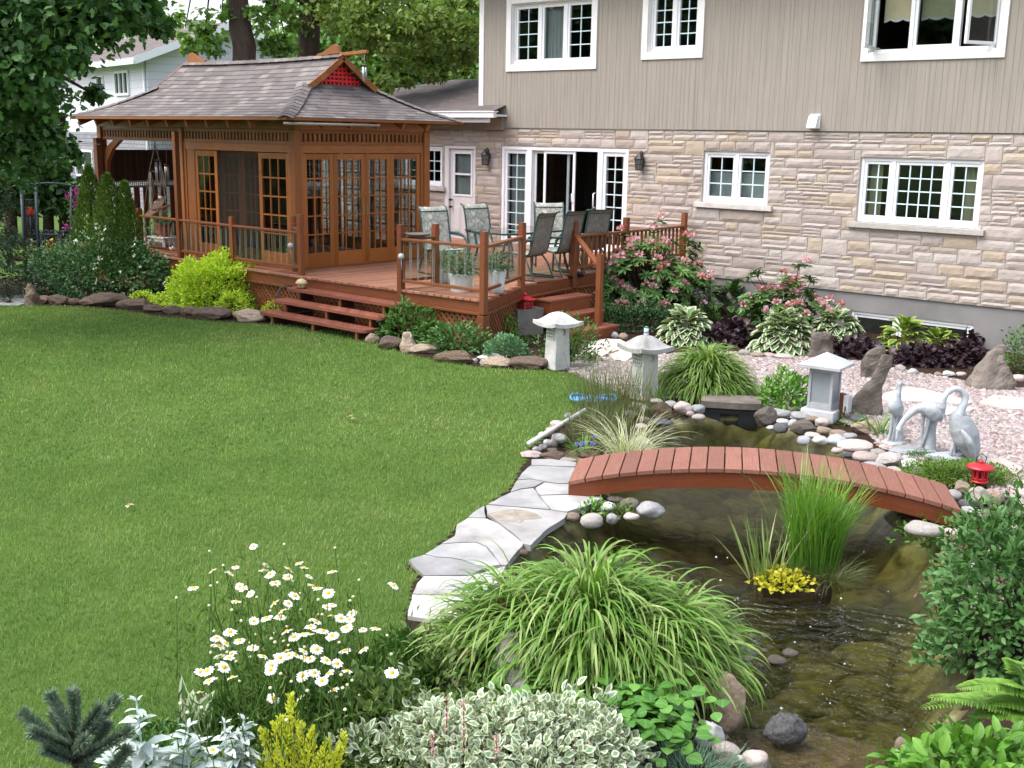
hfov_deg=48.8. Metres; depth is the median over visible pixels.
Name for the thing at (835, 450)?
pebble stone
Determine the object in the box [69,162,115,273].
conifer
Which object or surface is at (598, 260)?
stair railing
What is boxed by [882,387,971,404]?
stepping stone
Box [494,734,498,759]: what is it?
flower spike
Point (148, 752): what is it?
silver lambs ear
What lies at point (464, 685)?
undergrowth
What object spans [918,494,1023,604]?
flowering shrub
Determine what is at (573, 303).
side steps
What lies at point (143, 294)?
yellow shrub
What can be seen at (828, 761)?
outlet shelf
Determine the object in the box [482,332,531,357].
sedum plant
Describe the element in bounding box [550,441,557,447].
pebble stone
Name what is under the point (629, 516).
pebble stone
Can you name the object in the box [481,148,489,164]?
wall lantern
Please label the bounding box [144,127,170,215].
hanging chair
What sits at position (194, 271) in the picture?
yellow shrub
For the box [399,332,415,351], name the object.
standing stone
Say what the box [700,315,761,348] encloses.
heuchera
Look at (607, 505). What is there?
pebble stone
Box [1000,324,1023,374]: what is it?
green bush
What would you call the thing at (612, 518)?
pebble stone
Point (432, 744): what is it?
flower spike
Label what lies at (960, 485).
pebble stone
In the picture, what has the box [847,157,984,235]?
window
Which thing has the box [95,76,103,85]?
window
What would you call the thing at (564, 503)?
flagstone
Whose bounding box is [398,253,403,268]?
post light
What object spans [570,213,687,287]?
deck railing
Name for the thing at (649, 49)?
window
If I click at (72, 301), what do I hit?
garden rock
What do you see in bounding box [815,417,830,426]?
river stone
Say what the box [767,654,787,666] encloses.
pebble stone
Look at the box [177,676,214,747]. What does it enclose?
hosta
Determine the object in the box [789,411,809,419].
river stone
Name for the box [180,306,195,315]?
garden rock
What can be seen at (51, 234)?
garden gate
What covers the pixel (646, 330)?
pill bottle
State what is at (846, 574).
reed grass
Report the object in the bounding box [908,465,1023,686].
flowering shrub
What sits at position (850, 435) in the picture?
river stone
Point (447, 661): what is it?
perennial plant
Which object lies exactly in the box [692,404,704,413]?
river stone
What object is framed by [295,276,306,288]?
candle house
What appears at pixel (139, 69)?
neighbour house
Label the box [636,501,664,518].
river stone
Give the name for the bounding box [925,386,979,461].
crane statue
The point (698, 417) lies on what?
river stone
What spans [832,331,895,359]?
heuchera
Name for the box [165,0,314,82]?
shade tree
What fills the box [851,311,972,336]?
window
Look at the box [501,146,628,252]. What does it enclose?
patio door
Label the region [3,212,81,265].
rail fence
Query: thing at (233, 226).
deck railing
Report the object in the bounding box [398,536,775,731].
arching grass
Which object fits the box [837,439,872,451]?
river stone
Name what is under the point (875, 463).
river stone
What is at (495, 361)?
garden rock
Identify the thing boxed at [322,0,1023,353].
house
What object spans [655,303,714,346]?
hosta
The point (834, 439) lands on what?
river stone
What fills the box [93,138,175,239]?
privacy fence
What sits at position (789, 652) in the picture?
pebble stone
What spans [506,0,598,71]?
window
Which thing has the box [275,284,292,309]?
garden hose
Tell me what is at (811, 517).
variegated iris
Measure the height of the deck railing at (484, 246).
1.180 m
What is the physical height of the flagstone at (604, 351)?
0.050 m
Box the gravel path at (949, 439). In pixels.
[571,354,1023,607]
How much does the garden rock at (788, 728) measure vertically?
0.168 m
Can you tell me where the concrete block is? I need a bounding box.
[514,306,543,334]
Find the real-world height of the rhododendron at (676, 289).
1.791 m
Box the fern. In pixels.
[919,657,1023,724]
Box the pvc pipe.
[527,408,586,444]
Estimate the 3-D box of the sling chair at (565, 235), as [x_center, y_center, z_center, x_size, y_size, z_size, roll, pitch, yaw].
[0.818,-2.403,19.073,0.792,1.114,0.650,11,16,37]
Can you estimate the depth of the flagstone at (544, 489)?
9.60 m
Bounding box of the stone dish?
[405,232,429,237]
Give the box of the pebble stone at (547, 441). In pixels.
[543,439,551,446]
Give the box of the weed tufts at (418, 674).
[197,623,448,748]
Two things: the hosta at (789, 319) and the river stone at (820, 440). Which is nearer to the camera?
the river stone at (820, 440)
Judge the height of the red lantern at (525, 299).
0.250 m
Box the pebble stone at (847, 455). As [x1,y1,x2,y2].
[842,452,852,457]
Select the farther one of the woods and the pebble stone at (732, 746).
the woods
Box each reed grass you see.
[748,450,885,575]
[784,553,878,601]
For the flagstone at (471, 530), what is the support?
on the garden bed at (846, 427)
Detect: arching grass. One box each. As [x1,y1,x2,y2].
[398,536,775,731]
[658,340,763,404]
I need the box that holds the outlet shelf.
[734,727,889,767]
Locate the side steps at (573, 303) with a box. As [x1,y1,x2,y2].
[533,292,618,343]
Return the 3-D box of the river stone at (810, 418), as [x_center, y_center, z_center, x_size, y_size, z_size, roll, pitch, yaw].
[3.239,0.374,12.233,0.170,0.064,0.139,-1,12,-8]
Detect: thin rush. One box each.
[546,390,652,446]
[557,340,675,427]
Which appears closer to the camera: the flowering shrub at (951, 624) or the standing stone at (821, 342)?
the flowering shrub at (951, 624)
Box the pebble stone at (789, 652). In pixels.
[782,648,798,657]
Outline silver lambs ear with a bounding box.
[93,695,265,767]
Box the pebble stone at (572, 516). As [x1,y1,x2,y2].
[567,512,579,520]
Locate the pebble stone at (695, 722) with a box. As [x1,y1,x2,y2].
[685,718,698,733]
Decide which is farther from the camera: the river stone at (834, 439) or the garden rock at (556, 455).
the river stone at (834, 439)
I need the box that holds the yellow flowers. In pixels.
[21,238,64,273]
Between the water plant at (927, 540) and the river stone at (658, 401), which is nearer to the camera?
the water plant at (927, 540)
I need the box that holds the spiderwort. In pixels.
[554,433,613,453]
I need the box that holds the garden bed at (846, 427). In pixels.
[0,273,1023,767]
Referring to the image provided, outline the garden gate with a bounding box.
[39,229,69,270]
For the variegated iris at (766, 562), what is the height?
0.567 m
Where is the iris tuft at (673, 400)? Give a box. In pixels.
[660,391,690,401]
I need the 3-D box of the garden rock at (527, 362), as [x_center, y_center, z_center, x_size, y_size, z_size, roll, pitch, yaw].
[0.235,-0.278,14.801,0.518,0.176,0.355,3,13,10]
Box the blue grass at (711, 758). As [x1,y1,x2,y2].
[640,733,760,767]
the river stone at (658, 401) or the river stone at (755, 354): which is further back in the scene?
the river stone at (755, 354)
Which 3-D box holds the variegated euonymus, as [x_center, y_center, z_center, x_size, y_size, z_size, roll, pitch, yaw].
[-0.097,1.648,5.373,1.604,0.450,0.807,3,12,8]
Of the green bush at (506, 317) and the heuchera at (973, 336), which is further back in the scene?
the heuchera at (973, 336)
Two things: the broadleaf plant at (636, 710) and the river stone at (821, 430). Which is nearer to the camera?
the broadleaf plant at (636, 710)
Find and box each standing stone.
[24,284,40,305]
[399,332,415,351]
[807,332,833,357]
[849,354,892,415]
[860,345,885,377]
[964,345,1016,389]
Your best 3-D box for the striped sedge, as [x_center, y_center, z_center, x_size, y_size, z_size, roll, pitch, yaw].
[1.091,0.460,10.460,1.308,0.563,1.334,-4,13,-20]
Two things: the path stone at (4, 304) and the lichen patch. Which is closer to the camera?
the lichen patch
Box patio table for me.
[470,226,568,277]
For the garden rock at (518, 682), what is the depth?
6.01 m
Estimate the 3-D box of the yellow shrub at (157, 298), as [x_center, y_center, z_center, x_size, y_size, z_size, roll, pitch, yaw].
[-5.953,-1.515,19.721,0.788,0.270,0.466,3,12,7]
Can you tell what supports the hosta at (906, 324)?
on the garden bed at (846, 427)
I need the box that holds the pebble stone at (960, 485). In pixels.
[954,480,970,493]
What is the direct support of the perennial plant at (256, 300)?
on the garden bed at (846, 427)
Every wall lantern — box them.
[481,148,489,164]
[634,151,644,169]
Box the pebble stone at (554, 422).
[550,420,561,427]
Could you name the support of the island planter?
in the pond water
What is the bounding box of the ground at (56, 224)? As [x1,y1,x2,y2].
[0,208,170,261]
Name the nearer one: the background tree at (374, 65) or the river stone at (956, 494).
the river stone at (956, 494)
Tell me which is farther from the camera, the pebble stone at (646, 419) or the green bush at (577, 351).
the green bush at (577, 351)
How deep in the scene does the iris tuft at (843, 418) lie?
12.13 m
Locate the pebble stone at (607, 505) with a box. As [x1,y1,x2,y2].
[601,502,616,512]
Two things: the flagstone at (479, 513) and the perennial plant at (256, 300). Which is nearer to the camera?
the flagstone at (479, 513)
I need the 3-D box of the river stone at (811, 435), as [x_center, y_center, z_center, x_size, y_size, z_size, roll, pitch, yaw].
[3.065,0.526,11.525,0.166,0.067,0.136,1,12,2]
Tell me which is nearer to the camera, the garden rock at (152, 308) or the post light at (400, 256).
the post light at (400, 256)
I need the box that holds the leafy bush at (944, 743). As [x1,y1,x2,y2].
[866,714,1023,767]
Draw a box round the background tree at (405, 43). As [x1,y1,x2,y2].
[340,0,469,87]
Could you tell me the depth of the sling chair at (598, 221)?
19.44 m
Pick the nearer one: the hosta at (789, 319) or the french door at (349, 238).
the hosta at (789, 319)
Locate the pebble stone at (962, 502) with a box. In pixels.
[958,499,972,506]
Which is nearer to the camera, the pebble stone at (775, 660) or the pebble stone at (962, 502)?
the pebble stone at (775, 660)
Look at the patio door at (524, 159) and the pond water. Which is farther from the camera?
the patio door at (524, 159)
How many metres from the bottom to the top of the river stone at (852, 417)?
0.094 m
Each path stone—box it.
[0,302,23,305]
[10,294,25,302]
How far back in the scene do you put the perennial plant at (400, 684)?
5.60 m
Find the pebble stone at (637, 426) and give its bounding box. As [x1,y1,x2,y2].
[635,423,646,428]
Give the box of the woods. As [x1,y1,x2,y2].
[53,4,563,128]
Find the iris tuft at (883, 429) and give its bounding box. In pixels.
[845,409,907,435]
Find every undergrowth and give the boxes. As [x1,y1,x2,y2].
[92,695,357,767]
[217,643,513,767]
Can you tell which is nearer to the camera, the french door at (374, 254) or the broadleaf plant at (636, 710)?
the broadleaf plant at (636, 710)
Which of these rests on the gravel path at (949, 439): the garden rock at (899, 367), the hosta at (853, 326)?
the garden rock at (899, 367)
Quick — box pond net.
[569,393,615,402]
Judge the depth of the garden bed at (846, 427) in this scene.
12.15 m
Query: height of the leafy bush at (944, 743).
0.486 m
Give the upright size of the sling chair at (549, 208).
1.114 m
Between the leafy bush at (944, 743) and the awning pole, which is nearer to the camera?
the leafy bush at (944, 743)
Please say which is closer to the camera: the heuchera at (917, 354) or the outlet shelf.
the outlet shelf
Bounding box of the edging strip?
[566,362,603,387]
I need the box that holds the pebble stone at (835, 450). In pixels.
[831,447,842,453]
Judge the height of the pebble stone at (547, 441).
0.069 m
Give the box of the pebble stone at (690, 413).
[686,411,693,416]
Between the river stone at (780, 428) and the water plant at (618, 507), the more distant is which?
the river stone at (780, 428)
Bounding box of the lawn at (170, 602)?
[0,258,622,767]
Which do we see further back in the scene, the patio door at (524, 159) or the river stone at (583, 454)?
the patio door at (524, 159)
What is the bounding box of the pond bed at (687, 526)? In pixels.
[510,414,973,767]
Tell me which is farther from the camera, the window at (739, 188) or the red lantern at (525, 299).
the window at (739, 188)
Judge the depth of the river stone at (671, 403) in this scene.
12.70 m
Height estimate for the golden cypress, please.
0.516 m
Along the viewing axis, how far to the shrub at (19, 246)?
20.25 m
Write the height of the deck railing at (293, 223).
1.140 m
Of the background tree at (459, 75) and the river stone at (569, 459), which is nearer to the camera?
the river stone at (569, 459)
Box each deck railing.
[136,132,304,281]
[290,215,297,271]
[396,222,526,314]
[405,224,439,282]
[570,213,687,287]
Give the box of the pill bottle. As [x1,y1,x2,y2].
[644,326,648,334]
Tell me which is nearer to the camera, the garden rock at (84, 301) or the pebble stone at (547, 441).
the pebble stone at (547, 441)
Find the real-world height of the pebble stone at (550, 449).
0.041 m
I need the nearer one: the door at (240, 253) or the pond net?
the pond net
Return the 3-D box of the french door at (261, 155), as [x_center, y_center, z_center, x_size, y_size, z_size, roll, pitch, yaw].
[-4.037,-2.972,19.294,0.830,1.910,0.040,12,16,40]
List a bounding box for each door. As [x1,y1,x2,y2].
[195,150,221,256]
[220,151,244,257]
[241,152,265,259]
[258,152,289,267]
[303,154,334,267]
[317,153,341,246]
[333,154,365,264]
[343,153,367,248]
[363,154,419,259]
[365,154,390,261]
[370,153,394,247]
[394,153,417,245]
[449,148,473,237]
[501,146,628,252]
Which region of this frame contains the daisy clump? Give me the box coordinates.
[140,543,440,767]
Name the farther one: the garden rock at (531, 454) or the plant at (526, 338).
the plant at (526, 338)
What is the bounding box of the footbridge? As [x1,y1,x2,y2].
[568,447,960,525]
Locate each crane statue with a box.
[881,381,905,445]
[888,402,942,455]
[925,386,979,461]
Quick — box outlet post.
[836,393,851,421]
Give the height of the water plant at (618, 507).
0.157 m
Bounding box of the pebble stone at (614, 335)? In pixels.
[611,332,618,337]
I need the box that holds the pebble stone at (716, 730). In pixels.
[694,720,724,748]
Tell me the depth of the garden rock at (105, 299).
19.23 m
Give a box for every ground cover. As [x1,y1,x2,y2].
[590,298,675,333]
[696,306,722,320]
[898,455,1023,487]
[905,448,933,460]
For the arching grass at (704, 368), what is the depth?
13.15 m
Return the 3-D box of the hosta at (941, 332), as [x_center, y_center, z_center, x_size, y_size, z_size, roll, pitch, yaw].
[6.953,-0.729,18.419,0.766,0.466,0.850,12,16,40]
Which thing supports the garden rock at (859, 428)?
on the garden bed at (846, 427)
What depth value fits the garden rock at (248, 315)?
17.97 m
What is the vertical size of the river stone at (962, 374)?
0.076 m
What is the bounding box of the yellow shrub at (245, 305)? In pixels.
[213,287,254,312]
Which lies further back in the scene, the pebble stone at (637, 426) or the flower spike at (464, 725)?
the pebble stone at (637, 426)
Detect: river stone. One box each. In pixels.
[551,433,566,443]
[560,457,576,461]
[575,450,599,457]
[580,513,602,528]
[607,495,623,502]
[618,333,627,339]
[620,498,639,510]
[630,436,648,448]
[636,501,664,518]
[650,418,671,425]
[651,398,662,403]
[665,400,675,408]
[674,401,692,413]
[691,414,704,419]
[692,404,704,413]
[738,349,750,354]
[749,352,764,356]
[764,352,774,356]
[773,423,787,433]
[774,353,792,358]
[774,408,790,418]
[776,418,788,424]
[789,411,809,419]
[804,432,819,438]
[805,415,817,421]
[812,435,827,444]
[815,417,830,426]
[815,426,831,434]
[827,434,845,446]
[829,429,846,435]
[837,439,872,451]
[843,433,856,438]
[847,414,866,421]
[852,451,877,463]
[863,461,885,466]
[870,448,884,454]
[904,520,943,536]
[942,528,956,539]
[949,489,961,499]
[956,372,966,376]
[986,488,1003,504]
[1013,374,1023,381]
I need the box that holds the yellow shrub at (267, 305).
[261,300,280,310]
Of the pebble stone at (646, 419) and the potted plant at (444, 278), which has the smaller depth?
the pebble stone at (646, 419)
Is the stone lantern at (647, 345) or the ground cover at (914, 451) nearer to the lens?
the ground cover at (914, 451)
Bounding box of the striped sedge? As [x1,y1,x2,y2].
[572,404,689,454]
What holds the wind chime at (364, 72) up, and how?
hanging from the gazebo
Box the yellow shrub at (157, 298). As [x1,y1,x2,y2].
[149,290,174,303]
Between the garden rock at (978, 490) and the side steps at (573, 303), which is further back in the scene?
the side steps at (573, 303)
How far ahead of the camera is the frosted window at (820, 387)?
12.21 m
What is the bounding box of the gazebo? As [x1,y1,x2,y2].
[69,44,463,269]
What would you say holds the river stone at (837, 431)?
on the garden bed at (846, 427)
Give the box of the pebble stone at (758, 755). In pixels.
[742,750,767,767]
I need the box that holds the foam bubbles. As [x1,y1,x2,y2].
[715,550,904,729]
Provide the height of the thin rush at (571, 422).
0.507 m
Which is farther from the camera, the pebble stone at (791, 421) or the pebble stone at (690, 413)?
the pebble stone at (690, 413)
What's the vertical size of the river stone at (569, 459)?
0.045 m
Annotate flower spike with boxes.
[430,733,434,755]
[444,697,448,734]
[461,698,465,756]
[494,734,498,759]
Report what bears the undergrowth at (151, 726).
on the garden bed at (846, 427)
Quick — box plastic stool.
[146,236,175,246]
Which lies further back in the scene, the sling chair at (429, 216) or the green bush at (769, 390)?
the sling chair at (429, 216)
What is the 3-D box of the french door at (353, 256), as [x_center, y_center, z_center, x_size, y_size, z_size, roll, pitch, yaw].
[-2.848,-3.059,19.786,0.040,1.910,0.710,12,16,40]
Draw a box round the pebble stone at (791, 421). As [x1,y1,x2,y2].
[787,419,796,427]
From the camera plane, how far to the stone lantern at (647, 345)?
12.95 m
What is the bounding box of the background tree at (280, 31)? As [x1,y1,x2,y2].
[269,4,386,57]
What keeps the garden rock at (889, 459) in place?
on the garden bed at (846, 427)
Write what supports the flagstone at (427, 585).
on the garden bed at (846, 427)
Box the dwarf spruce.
[14,682,135,767]
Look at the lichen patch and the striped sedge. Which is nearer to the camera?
the lichen patch
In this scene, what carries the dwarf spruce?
on the garden bed at (846, 427)
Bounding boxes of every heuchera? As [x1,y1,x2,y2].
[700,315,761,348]
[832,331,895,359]
[892,340,953,368]
[923,338,987,368]
[951,327,985,346]
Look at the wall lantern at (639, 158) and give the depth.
22.05 m
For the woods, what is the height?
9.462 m
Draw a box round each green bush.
[498,310,520,333]
[530,309,611,361]
[747,364,808,411]
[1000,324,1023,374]
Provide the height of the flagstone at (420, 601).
0.050 m
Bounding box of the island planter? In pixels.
[755,576,832,608]
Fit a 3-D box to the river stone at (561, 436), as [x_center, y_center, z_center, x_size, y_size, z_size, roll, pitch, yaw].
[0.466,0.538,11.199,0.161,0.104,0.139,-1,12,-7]
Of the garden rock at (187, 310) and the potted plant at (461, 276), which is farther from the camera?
the garden rock at (187, 310)
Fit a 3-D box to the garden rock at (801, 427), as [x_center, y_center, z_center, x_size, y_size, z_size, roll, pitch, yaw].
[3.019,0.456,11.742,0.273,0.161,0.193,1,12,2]
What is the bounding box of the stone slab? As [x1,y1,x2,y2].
[701,393,761,409]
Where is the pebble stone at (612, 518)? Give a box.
[606,513,618,524]
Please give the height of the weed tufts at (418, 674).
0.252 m
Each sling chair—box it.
[416,205,469,274]
[460,202,513,269]
[500,211,560,281]
[530,209,589,276]
[533,202,569,266]
[559,208,615,272]
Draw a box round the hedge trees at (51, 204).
[0,79,95,240]
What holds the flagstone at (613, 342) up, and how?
on the gravel path at (949, 439)
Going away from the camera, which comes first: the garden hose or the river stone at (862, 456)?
the river stone at (862, 456)
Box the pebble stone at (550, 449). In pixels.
[547,448,557,451]
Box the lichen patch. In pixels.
[489,509,541,521]
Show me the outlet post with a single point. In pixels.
(845, 403)
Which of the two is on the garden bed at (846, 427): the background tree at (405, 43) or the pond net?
the pond net
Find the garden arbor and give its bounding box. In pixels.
[13,182,79,270]
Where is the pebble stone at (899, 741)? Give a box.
[895,736,905,750]
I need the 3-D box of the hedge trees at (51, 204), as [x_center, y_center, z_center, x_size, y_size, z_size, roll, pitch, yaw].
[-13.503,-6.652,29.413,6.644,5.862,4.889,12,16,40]
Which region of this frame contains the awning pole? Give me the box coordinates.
[283,122,379,126]
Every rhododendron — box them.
[582,212,717,313]
[736,256,845,333]
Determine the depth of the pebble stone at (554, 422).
11.75 m
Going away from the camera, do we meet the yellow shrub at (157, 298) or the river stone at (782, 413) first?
the river stone at (782, 413)
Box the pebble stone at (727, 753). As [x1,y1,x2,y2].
[716,751,738,767]
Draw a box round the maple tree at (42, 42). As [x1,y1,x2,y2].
[0,0,190,194]
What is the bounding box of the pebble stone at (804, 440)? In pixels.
[797,435,810,444]
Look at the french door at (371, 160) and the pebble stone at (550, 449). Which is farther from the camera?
the french door at (371, 160)
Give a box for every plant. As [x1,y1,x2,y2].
[10,233,105,287]
[38,280,76,294]
[153,214,174,236]
[249,290,272,307]
[313,657,439,747]
[372,294,442,343]
[384,619,485,696]
[411,315,445,342]
[416,318,498,354]
[427,249,453,284]
[439,248,479,292]
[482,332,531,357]
[482,662,597,702]
[488,248,515,292]
[514,327,532,345]
[575,661,730,767]
[577,495,607,515]
[603,497,635,519]
[886,513,957,551]
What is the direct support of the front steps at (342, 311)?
on the garden bed at (846, 427)
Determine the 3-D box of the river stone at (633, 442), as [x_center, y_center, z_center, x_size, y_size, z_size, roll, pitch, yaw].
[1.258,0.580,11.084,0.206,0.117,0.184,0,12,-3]
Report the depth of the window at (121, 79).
42.39 m
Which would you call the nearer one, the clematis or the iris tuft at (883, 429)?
the iris tuft at (883, 429)
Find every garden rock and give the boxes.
[40,295,48,303]
[47,294,69,304]
[67,298,80,304]
[79,296,90,305]
[88,292,130,305]
[115,298,149,308]
[143,304,163,311]
[161,305,181,313]
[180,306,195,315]
[192,306,232,319]
[232,308,270,321]
[364,333,379,342]
[378,335,401,349]
[409,343,437,353]
[433,350,473,362]
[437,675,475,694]
[477,353,503,359]
[479,356,510,367]
[489,631,545,675]
[494,667,537,700]
[509,356,547,369]
[520,450,540,457]
[539,450,564,459]
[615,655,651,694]
[648,402,671,419]
[710,671,745,735]
[754,406,776,427]
[763,711,807,745]
[790,419,816,435]
[851,420,882,434]
[875,452,903,465]
[886,466,900,470]
[895,364,905,371]
[901,458,916,468]
[907,368,918,373]
[942,370,955,376]
[969,486,989,505]
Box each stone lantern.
[533,311,583,369]
[617,335,674,400]
[797,352,854,423]
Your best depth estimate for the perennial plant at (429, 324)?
16.50 m
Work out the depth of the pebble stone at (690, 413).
12.33 m
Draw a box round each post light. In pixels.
[287,243,293,257]
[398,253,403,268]
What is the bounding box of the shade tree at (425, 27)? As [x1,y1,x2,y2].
[269,0,479,204]
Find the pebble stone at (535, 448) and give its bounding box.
[532,446,541,450]
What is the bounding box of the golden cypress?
[254,691,348,767]
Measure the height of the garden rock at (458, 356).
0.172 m
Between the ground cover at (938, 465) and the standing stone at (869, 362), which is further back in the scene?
the standing stone at (869, 362)
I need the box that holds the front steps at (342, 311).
[260,286,402,339]
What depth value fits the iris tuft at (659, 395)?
13.01 m
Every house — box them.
[59,20,294,211]
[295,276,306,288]
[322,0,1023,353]
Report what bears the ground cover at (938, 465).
on the garden bed at (846, 427)
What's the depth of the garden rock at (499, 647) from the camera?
6.13 m
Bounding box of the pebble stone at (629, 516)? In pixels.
[623,512,639,520]
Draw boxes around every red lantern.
[518,292,537,308]
[966,453,995,483]
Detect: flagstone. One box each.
[408,595,474,622]
[409,555,485,576]
[413,567,504,596]
[426,543,499,571]
[442,518,523,569]
[469,506,485,517]
[486,505,567,550]
[488,488,548,509]
[511,479,542,491]
[518,466,574,483]
[531,459,575,467]
[535,482,568,496]
[540,495,601,513]
[588,339,607,350]
[589,343,618,356]
[607,339,624,349]
[610,350,631,361]
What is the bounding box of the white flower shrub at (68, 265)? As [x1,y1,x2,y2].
[31,215,179,298]
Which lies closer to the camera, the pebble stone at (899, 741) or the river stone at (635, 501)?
the pebble stone at (899, 741)
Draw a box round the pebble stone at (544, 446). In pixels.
[539,444,547,449]
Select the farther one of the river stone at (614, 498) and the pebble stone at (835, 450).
the pebble stone at (835, 450)
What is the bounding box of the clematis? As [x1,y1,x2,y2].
[27,179,88,252]
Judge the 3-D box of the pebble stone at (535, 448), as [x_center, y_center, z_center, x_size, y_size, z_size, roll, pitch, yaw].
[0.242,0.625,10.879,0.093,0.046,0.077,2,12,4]
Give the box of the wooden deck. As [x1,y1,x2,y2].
[65,226,679,346]
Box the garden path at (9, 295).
[0,276,79,305]
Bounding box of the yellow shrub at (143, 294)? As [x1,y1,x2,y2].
[129,289,156,300]
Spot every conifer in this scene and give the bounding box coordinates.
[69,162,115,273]
[78,172,149,276]
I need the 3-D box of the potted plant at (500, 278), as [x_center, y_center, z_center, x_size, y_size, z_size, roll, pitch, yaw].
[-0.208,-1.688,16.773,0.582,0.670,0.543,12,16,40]
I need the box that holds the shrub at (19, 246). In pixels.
[0,178,51,302]
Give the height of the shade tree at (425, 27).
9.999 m
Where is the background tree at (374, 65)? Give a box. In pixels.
[288,5,425,88]
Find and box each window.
[75,149,94,175]
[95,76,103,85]
[113,70,129,95]
[399,146,445,190]
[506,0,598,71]
[641,0,705,59]
[693,151,772,211]
[810,371,839,403]
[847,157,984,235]
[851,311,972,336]
[860,0,1010,61]
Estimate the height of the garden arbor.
1.865 m
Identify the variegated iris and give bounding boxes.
[714,508,805,581]
[742,437,828,565]
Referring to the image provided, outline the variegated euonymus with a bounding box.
[322,662,660,767]
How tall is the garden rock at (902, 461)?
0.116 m
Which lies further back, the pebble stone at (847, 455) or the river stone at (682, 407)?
the river stone at (682, 407)
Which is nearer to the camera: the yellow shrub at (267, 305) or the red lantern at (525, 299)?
the red lantern at (525, 299)
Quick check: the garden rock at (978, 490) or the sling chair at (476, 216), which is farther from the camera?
the sling chair at (476, 216)
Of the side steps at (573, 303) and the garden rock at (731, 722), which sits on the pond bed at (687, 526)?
the garden rock at (731, 722)
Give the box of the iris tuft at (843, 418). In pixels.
[833,413,868,424]
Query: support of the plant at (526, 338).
on the garden bed at (846, 427)
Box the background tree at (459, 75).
[396,0,479,83]
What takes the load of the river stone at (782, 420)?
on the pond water
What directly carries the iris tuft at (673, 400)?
on the garden bed at (846, 427)
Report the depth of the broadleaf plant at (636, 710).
5.59 m
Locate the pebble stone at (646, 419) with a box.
[637,416,649,422]
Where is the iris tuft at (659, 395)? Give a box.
[644,380,669,399]
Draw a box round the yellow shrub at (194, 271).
[158,246,266,309]
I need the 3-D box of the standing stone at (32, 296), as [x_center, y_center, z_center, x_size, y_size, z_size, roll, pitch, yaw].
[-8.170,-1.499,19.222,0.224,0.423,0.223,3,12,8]
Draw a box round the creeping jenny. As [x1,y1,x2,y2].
[747,562,819,593]
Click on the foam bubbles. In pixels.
(795, 642)
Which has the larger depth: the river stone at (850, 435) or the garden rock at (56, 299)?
the garden rock at (56, 299)
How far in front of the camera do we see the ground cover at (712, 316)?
20.42 m
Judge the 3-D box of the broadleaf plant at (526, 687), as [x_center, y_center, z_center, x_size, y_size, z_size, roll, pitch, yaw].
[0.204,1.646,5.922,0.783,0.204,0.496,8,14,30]
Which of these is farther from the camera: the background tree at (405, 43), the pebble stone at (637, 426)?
the background tree at (405, 43)
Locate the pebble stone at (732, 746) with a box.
[712,740,739,754]
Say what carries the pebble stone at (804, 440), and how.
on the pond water
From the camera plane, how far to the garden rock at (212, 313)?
18.13 m
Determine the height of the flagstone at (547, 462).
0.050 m
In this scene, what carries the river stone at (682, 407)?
on the garden bed at (846, 427)
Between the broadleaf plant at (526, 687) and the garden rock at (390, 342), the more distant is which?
the garden rock at (390, 342)
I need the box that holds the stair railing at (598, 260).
[574,234,603,324]
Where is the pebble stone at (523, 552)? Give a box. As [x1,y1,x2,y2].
[520,549,528,555]
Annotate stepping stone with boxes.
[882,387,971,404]
[946,406,972,415]
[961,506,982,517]
[979,395,1023,410]
[983,458,1022,475]
[1005,474,1023,496]
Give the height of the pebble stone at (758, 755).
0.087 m
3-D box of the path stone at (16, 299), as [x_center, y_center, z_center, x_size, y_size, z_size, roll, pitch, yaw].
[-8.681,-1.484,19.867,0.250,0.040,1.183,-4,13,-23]
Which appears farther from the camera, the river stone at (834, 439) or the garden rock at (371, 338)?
the garden rock at (371, 338)
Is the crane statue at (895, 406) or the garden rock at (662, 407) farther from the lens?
the garden rock at (662, 407)
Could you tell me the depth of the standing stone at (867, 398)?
12.48 m
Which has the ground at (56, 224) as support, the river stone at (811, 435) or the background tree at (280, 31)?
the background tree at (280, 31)
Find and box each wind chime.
[154,160,161,185]
[164,145,169,186]
[362,54,366,81]
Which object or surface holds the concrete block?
on the garden bed at (846, 427)
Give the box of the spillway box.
[703,407,757,430]
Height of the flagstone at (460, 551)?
0.050 m
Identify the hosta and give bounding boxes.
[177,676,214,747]
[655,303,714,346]
[708,278,758,318]
[746,307,814,355]
[810,304,865,341]
[873,314,931,350]
[916,326,959,346]
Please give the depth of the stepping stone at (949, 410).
13.57 m
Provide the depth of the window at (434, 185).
26.00 m
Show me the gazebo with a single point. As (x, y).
(248, 157)
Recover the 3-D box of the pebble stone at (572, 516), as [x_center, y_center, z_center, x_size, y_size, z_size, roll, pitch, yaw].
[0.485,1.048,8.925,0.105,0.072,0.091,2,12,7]

